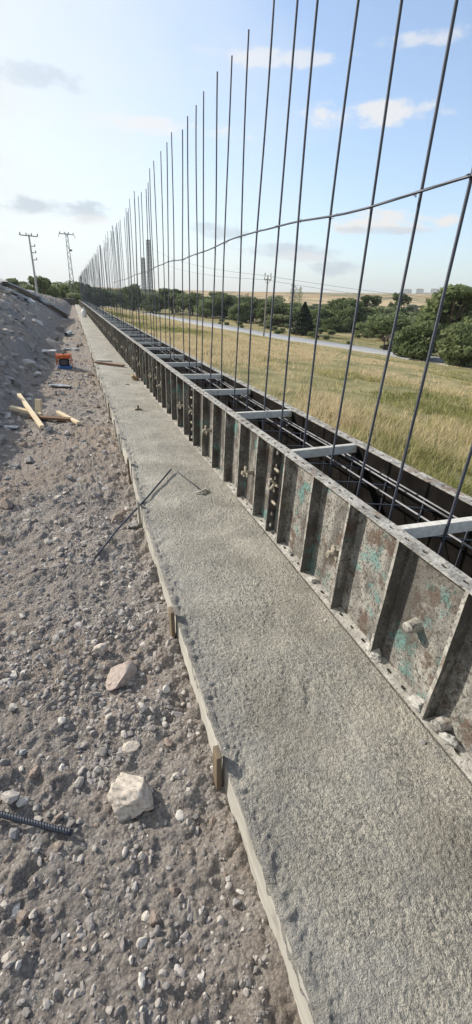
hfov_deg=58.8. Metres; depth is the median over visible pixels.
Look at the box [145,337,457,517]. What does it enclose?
longitudinal rebar
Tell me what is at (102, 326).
formwork panel
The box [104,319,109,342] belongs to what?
formwork panel
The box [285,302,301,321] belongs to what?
bush
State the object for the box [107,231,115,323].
vertical rebar
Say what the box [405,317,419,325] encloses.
bush
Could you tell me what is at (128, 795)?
boulder
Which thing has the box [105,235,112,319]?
vertical rebar
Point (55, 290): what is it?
bush
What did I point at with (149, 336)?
formwork panel
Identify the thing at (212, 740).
form board
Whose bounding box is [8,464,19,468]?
rock
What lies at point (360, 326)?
bush
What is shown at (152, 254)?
vertical rebar
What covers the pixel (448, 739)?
concrete lump
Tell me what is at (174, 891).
rock
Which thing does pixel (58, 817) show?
rock
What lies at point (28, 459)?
rock
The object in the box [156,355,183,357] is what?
timber spreader
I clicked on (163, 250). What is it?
vertical rebar
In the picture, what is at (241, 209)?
vertical rebar
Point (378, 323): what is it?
bush
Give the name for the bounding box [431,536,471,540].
rebar tie
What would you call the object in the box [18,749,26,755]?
rock
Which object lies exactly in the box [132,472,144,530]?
form board
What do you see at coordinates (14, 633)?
rock
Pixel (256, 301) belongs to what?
bush
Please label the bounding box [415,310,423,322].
bush
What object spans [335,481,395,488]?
rebar tie
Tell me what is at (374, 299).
deciduous tree
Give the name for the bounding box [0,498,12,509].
rock
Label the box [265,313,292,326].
bush
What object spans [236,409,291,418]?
timber spreader
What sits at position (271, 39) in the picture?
vertical rebar
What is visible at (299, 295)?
poplar
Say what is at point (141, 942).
rock
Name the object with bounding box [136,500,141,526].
wooden stake
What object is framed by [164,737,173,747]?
rock
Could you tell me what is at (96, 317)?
formwork panel
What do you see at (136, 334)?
timber spreader
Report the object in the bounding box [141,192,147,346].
vertical rebar
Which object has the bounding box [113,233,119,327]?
vertical rebar
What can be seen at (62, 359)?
portable generator
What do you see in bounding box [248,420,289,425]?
rebar tie
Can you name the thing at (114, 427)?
wooden stake
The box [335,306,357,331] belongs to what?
bush
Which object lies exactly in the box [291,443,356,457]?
timber spreader
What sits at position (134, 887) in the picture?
rock
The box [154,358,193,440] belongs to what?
formwork panel
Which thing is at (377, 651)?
concrete lump
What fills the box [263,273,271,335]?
utility pole
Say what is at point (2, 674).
rock
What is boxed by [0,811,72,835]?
thick rebar
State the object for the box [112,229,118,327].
vertical rebar
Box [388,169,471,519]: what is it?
vertical rebar
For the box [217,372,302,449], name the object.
formwork panel
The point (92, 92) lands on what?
sky
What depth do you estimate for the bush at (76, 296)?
71.62 m
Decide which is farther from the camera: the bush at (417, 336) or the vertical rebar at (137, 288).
the bush at (417, 336)
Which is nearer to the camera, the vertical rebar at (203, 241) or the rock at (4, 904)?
the rock at (4, 904)
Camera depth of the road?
70.04 m
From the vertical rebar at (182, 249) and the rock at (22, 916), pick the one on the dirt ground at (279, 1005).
the rock at (22, 916)
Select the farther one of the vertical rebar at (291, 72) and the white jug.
the white jug
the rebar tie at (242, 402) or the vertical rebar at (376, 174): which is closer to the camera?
the vertical rebar at (376, 174)
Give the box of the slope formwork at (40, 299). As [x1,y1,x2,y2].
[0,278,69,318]
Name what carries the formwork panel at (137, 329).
on the concrete footing
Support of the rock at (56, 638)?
on the dirt ground at (279, 1005)
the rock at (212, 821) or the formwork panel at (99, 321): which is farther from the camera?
the formwork panel at (99, 321)
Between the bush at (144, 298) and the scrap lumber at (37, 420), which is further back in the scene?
the bush at (144, 298)
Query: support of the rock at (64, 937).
on the dirt ground at (279, 1005)
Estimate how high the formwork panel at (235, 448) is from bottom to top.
0.700 m
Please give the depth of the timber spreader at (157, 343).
9.44 m
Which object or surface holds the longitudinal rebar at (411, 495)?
on the rebar tie
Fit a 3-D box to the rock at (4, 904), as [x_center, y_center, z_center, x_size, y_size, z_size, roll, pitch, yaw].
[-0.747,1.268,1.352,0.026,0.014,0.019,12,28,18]
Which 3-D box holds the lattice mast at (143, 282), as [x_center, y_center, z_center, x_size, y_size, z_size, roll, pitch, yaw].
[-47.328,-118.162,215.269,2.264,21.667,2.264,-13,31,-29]
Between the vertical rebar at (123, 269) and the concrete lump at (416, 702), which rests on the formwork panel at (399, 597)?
the concrete lump at (416, 702)
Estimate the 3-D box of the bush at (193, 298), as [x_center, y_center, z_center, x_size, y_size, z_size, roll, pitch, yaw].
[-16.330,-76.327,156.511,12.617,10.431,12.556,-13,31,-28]
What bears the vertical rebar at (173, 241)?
on the trench floor
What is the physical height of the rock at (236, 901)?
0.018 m
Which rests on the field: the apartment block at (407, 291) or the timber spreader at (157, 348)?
the apartment block at (407, 291)
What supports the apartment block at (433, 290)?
on the field
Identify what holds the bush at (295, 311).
on the field
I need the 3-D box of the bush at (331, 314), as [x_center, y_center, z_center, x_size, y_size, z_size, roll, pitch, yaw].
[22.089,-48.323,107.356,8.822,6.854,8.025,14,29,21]
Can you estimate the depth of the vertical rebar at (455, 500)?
1.94 m
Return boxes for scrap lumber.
[9,405,41,414]
[17,393,43,428]
[29,415,71,420]
[35,399,41,412]
[56,410,80,424]
[94,361,124,366]
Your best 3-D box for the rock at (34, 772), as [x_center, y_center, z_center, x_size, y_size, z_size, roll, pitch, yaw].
[-0.829,1.068,1.723,0.041,0.030,0.044,1,27,-5]
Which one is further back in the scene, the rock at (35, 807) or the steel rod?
the steel rod
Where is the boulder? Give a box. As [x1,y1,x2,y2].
[107,772,153,821]
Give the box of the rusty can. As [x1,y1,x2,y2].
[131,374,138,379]
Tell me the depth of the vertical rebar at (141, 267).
9.37 m
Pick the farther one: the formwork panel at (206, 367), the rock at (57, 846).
the formwork panel at (206, 367)
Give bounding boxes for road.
[101,306,471,368]
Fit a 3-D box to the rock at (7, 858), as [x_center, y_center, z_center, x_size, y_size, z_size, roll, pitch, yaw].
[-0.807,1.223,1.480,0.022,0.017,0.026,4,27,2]
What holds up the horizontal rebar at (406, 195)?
attached to the vertical rebar at (173, 241)
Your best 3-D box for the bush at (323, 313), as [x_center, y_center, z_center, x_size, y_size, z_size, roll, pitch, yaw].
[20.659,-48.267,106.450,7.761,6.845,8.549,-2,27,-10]
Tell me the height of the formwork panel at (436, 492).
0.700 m
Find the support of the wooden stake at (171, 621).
on the dirt ground at (279, 1005)
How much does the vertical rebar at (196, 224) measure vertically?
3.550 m
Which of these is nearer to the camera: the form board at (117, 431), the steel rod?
the steel rod
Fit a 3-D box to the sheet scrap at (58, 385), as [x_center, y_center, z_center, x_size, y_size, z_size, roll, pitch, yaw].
[-3.668,-2.639,8.748,0.455,0.063,0.215,1,27,-4]
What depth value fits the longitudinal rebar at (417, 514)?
2.71 m
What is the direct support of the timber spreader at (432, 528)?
attached to the formwork panel at (399, 597)
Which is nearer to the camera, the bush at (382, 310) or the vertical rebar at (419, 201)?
the vertical rebar at (419, 201)
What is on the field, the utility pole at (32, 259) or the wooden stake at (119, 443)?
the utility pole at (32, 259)
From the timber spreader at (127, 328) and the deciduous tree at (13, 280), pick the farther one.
the deciduous tree at (13, 280)
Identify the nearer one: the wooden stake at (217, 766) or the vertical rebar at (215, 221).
the wooden stake at (217, 766)
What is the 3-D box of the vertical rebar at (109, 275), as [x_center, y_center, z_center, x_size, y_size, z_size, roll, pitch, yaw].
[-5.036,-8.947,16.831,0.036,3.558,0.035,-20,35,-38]
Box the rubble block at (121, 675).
[106,661,136,690]
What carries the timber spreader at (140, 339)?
attached to the formwork panel at (149, 336)
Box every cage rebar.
[347,457,353,489]
[379,477,387,512]
[417,500,424,522]
[455,531,468,567]
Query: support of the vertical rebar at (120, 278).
on the trench floor
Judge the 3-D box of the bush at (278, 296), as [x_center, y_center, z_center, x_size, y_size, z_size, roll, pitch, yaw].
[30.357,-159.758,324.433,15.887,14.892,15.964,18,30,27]
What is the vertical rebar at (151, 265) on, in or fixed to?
on the trench floor
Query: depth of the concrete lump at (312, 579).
2.70 m
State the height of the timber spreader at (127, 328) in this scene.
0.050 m
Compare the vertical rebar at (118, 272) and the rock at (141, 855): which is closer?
the rock at (141, 855)
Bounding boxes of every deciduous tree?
[5,278,20,285]
[25,275,54,295]
[74,282,94,302]
[158,288,181,313]
[205,292,227,298]
[360,295,382,307]
[388,292,413,316]
[404,308,419,312]
[416,283,471,356]
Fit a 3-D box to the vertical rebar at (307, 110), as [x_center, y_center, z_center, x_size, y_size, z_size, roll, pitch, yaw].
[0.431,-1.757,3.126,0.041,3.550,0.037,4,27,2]
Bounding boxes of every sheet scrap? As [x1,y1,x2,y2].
[1,425,18,428]
[42,349,56,351]
[48,384,72,387]
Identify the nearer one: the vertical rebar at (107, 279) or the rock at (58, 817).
the rock at (58, 817)
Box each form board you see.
[108,405,113,425]
[114,418,121,449]
[121,440,132,483]
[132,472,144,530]
[144,522,176,633]
[176,618,225,752]
[222,758,313,1023]
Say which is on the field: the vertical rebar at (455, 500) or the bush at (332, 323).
the bush at (332, 323)
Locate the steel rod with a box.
[94,469,171,557]
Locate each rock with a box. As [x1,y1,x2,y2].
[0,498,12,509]
[0,671,11,677]
[0,790,19,803]
[0,900,7,908]
[1,950,10,963]
[3,854,11,862]
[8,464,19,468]
[8,670,17,678]
[8,703,17,711]
[9,826,19,838]
[11,631,17,636]
[16,796,29,806]
[16,910,28,926]
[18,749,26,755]
[19,442,27,446]
[24,456,33,463]
[28,765,39,777]
[33,804,38,810]
[44,426,52,430]
[44,539,52,544]
[52,635,59,642]
[53,842,63,850]
[54,813,63,823]
[56,782,64,788]
[61,931,67,943]
[63,812,70,818]
[65,475,72,479]
[92,643,107,656]
[92,692,100,695]
[105,712,112,719]
[111,513,124,523]
[118,510,127,514]
[122,740,139,753]
[127,523,138,527]
[132,881,137,891]
[136,936,147,948]
[138,851,145,860]
[139,703,148,712]
[141,910,149,924]
[148,909,161,926]
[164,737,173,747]
[169,886,179,895]
[172,772,179,778]
[174,712,182,716]
[187,913,192,920]
[209,817,215,826]
[232,898,240,905]
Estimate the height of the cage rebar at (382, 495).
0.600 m
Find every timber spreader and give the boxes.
[118,328,135,329]
[127,334,146,335]
[132,338,153,340]
[138,342,161,344]
[145,347,171,349]
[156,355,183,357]
[165,362,200,366]
[182,374,220,378]
[203,388,250,394]
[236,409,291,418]
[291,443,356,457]
[399,516,471,538]
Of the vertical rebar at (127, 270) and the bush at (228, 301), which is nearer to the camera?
the vertical rebar at (127, 270)
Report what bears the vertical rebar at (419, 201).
on the trench floor
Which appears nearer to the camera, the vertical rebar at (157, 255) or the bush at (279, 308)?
the vertical rebar at (157, 255)
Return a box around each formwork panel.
[95,312,98,328]
[97,314,101,332]
[100,316,105,336]
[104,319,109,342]
[109,323,116,349]
[115,328,124,360]
[123,334,137,374]
[132,326,143,345]
[135,343,157,399]
[143,332,159,354]
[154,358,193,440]
[158,340,182,372]
[181,352,220,397]
[189,384,281,530]
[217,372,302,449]
[265,445,471,780]
[293,412,471,577]
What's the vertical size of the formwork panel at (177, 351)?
0.700 m
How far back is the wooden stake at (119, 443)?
5.29 m
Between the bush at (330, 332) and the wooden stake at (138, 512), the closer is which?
the wooden stake at (138, 512)
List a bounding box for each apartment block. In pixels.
[403,289,411,293]
[416,288,423,293]
[430,288,438,293]
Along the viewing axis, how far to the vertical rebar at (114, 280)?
14.87 m
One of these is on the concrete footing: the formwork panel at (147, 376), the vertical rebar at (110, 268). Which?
the formwork panel at (147, 376)
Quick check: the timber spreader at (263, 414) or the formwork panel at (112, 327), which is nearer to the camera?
the timber spreader at (263, 414)
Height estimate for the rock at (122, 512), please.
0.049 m
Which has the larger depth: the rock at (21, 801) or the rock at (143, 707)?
the rock at (143, 707)
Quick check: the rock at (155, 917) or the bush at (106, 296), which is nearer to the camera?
the rock at (155, 917)
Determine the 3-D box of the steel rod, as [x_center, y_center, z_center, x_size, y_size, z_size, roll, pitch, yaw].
[-0.830,-0.044,3.693,0.072,0.202,1.448,9,27,12]
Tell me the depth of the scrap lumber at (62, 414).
6.52 m
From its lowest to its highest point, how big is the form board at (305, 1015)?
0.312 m
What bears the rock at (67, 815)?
on the dirt ground at (279, 1005)
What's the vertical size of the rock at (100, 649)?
0.075 m
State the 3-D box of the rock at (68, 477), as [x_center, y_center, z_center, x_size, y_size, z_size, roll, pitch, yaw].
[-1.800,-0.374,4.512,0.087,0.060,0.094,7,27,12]
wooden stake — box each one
[113,419,116,436]
[118,433,121,452]
[127,458,130,483]
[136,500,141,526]
[168,606,175,637]
[213,745,221,790]
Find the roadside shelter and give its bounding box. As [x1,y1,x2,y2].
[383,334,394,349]
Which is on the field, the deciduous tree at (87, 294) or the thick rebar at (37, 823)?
the deciduous tree at (87, 294)
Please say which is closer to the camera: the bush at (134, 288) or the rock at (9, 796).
the rock at (9, 796)
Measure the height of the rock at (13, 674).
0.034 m
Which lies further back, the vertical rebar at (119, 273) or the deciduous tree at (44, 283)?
the deciduous tree at (44, 283)
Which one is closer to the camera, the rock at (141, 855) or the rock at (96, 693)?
the rock at (141, 855)
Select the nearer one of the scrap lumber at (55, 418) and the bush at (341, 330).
the scrap lumber at (55, 418)
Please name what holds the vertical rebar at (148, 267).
on the trench floor
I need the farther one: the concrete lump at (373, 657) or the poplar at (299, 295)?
the poplar at (299, 295)
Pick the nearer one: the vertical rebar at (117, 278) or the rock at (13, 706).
the rock at (13, 706)
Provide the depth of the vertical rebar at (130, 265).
10.71 m
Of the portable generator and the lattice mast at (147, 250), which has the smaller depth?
the portable generator
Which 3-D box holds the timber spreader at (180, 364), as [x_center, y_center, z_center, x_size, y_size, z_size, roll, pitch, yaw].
[-0.834,-2.338,6.635,0.575,0.062,0.040,-7,28,-18]
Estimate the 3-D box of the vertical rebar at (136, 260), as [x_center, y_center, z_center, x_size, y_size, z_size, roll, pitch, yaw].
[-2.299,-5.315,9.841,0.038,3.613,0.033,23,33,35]
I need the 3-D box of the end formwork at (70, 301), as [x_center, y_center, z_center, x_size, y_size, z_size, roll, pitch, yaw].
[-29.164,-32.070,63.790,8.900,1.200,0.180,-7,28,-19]
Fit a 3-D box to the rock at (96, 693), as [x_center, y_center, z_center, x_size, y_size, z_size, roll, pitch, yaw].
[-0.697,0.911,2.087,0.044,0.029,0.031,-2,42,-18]
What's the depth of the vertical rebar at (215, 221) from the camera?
4.55 m
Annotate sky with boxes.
[0,0,471,293]
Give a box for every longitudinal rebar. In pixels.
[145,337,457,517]
[145,341,471,549]
[171,353,448,518]
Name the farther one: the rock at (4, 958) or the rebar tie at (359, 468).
the rebar tie at (359, 468)
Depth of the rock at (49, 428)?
5.89 m
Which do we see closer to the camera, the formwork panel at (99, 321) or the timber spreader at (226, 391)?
the timber spreader at (226, 391)
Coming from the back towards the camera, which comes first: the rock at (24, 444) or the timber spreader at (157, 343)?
the timber spreader at (157, 343)
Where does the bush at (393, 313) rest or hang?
on the field
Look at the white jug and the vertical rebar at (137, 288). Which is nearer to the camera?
the vertical rebar at (137, 288)
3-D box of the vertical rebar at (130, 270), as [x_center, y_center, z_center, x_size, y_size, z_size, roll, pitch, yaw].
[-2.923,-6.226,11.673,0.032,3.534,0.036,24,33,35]
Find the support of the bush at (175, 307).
on the field
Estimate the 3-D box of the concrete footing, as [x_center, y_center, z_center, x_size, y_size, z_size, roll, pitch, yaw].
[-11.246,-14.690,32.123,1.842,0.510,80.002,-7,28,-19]
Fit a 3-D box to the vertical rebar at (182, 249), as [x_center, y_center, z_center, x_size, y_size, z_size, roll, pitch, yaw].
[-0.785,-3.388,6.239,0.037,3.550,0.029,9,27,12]
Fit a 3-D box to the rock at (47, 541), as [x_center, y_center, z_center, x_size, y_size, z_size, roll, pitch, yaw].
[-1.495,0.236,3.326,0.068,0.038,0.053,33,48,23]
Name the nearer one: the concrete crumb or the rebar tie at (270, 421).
the concrete crumb
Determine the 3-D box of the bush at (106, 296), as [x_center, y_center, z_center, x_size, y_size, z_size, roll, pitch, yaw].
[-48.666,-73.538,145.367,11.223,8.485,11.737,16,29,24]
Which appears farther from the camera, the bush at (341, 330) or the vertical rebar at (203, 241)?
the bush at (341, 330)
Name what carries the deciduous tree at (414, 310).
on the field
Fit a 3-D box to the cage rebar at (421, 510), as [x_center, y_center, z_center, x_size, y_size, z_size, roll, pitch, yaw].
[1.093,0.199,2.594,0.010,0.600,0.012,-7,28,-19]
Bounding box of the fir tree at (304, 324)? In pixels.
[291,302,314,334]
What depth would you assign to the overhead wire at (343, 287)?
69.80 m
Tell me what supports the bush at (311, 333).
on the field
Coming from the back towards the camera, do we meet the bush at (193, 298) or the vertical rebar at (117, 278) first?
the bush at (193, 298)
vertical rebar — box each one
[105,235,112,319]
[105,245,111,320]
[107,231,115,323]
[107,239,112,314]
[110,240,115,321]
[111,231,117,321]
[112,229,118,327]
[113,231,121,330]
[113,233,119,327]
[115,227,122,330]
[116,223,123,327]
[117,231,124,330]
[118,222,126,330]
[120,223,127,330]
[124,217,130,336]
[125,208,132,337]
[127,212,133,336]
[128,208,134,337]
[129,199,137,341]
[134,191,141,344]
[134,206,139,336]
[138,196,145,346]
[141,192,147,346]
[146,192,152,351]
[148,187,154,354]
[149,168,157,354]
[153,161,161,359]
[160,151,166,360]
[166,142,170,361]
[171,132,174,367]
[182,129,184,373]
[187,116,189,379]
[195,105,197,383]
[201,91,203,388]
[210,71,217,388]
[220,55,232,401]
[233,29,249,410]
[246,0,274,419]
[262,0,298,429]
[279,0,318,441]
[303,0,359,447]
[328,0,402,476]
[356,0,458,496]
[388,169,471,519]
[438,444,471,555]
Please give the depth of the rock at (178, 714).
2.00 m
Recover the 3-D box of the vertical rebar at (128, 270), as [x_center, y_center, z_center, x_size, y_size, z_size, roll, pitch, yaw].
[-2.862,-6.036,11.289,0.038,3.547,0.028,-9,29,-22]
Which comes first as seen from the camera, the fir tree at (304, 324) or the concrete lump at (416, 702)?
the concrete lump at (416, 702)
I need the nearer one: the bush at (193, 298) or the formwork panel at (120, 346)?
the formwork panel at (120, 346)
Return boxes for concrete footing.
[75,304,471,1023]
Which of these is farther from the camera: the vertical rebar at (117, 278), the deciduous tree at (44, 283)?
the deciduous tree at (44, 283)
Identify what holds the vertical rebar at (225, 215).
on the trench floor
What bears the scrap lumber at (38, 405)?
on the dirt ground at (279, 1005)
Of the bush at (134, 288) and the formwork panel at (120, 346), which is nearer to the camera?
the formwork panel at (120, 346)
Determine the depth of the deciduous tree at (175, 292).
160.81 m
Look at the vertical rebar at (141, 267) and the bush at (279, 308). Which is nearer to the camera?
the vertical rebar at (141, 267)
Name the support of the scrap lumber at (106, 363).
on the concrete footing
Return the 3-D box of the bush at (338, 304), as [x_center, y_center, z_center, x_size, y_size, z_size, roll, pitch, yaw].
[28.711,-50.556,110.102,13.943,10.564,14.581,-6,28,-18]
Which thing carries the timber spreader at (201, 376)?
attached to the formwork panel at (272, 403)
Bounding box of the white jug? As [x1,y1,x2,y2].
[81,307,86,316]
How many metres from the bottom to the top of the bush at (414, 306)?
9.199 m
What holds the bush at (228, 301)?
on the field
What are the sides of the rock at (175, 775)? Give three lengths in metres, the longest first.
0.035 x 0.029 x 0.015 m
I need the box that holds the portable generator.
[55,353,72,368]
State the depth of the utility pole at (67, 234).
77.62 m
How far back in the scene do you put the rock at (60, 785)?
1.69 m
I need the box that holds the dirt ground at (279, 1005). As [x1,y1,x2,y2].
[0,284,301,1023]
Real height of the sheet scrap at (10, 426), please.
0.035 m
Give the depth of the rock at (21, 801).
1.62 m
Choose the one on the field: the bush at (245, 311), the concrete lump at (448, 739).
the bush at (245, 311)
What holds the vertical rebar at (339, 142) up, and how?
on the trench floor
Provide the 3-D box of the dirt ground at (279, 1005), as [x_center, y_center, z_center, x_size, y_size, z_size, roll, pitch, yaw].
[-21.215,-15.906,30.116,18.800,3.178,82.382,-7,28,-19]
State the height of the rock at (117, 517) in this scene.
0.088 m
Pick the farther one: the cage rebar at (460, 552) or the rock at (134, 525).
the rock at (134, 525)
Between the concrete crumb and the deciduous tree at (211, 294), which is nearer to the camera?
the concrete crumb
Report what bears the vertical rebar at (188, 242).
on the trench floor
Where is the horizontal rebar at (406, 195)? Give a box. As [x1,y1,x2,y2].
[114,174,471,282]
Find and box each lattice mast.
[141,258,146,294]
[146,240,152,301]
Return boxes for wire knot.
[196,487,208,493]
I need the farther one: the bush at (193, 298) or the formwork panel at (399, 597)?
the bush at (193, 298)
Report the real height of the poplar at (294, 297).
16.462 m
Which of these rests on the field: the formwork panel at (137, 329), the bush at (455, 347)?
the bush at (455, 347)
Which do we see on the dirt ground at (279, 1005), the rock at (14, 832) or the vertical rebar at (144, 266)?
the rock at (14, 832)
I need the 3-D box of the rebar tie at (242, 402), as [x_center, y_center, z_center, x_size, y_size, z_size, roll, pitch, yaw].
[-0.031,-1.246,4.783,0.539,0.045,0.087,4,27,3]
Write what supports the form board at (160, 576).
attached to the concrete footing
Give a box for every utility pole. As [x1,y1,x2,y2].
[19,232,37,292]
[58,231,74,292]
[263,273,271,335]
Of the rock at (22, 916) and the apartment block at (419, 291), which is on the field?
the apartment block at (419, 291)
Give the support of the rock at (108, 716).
on the dirt ground at (279, 1005)
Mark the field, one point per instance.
(310, 298)
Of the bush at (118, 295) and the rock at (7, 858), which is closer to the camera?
the rock at (7, 858)
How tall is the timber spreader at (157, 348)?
0.046 m
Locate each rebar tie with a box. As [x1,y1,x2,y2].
[221,401,256,405]
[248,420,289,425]
[262,430,308,436]
[310,463,364,469]
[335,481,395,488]
[366,503,435,512]
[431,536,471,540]
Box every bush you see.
[40,285,60,297]
[51,280,83,300]
[66,292,82,304]
[79,287,114,306]
[107,291,128,307]
[118,283,143,310]
[136,292,148,309]
[139,294,168,312]
[168,290,185,312]
[174,292,206,315]
[192,299,217,317]
[209,295,236,317]
[227,296,264,321]
[228,302,253,321]
[254,301,290,321]
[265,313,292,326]
[267,295,285,301]
[267,297,283,302]
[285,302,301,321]
[287,306,310,322]
[307,331,315,336]
[310,308,328,328]
[310,309,335,321]
[321,297,376,329]
[321,316,344,331]
[327,330,335,334]
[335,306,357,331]
[337,328,344,332]
[350,313,374,330]
[354,322,380,335]
[362,313,414,341]
[372,305,400,314]
[379,311,404,331]
[391,320,441,359]
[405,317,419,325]
[406,304,419,308]
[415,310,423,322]
[436,322,471,367]
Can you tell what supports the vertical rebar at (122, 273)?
on the trench floor
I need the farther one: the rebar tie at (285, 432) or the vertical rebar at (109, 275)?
the vertical rebar at (109, 275)
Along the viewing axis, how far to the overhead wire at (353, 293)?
70.46 m
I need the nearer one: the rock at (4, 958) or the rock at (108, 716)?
the rock at (4, 958)
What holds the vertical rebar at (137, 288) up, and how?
on the trench floor
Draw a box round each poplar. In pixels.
[288,285,297,303]
[296,287,302,304]
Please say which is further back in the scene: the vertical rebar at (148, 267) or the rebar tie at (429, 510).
the vertical rebar at (148, 267)
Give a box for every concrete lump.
[309,576,315,582]
[365,642,380,657]
[369,653,380,661]
[408,695,424,711]
[437,731,458,748]
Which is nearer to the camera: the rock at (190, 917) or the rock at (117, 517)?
the rock at (190, 917)
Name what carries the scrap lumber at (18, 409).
on the dirt ground at (279, 1005)
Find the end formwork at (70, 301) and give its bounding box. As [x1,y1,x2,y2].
[59,298,75,304]
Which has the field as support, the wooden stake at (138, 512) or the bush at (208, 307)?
the bush at (208, 307)
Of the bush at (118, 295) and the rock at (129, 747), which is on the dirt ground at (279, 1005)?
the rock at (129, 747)
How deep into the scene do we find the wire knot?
3.85 m
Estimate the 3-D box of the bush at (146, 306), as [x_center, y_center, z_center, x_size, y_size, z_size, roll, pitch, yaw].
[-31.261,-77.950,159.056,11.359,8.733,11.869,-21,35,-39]
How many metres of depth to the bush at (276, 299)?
210.13 m
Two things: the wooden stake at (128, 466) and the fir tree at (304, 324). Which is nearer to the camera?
the wooden stake at (128, 466)
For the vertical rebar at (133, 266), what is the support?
on the trench floor
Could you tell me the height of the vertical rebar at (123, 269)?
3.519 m
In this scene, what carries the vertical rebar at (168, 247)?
on the trench floor
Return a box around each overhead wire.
[269,280,421,301]
[271,276,429,297]
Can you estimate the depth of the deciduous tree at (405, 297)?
134.19 m
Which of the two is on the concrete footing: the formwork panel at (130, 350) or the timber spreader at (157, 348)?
the formwork panel at (130, 350)
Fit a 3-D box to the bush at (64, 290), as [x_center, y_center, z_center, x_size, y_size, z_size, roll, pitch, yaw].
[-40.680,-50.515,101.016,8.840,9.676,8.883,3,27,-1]
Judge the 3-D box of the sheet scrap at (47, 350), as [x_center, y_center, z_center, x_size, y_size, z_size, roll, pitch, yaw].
[-5.807,-4.878,12.649,0.704,0.083,0.319,-3,27,-12]
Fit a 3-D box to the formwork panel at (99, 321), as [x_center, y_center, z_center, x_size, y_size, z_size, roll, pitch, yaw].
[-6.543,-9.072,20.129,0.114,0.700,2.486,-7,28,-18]
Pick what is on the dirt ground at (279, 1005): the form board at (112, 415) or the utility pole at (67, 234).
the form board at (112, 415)
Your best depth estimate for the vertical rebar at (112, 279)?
15.62 m
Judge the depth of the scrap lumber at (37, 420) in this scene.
6.36 m
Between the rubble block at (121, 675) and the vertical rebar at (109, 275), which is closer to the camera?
the rubble block at (121, 675)
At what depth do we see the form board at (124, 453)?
4.97 m
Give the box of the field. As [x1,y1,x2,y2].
[97,287,471,496]
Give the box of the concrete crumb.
[419,739,425,744]
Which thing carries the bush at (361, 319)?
on the field
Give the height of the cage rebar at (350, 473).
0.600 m
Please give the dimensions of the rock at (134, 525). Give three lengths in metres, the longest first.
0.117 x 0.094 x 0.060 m
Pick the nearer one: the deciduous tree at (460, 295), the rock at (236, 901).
the rock at (236, 901)
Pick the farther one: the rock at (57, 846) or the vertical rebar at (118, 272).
the vertical rebar at (118, 272)
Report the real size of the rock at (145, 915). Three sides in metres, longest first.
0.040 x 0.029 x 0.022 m

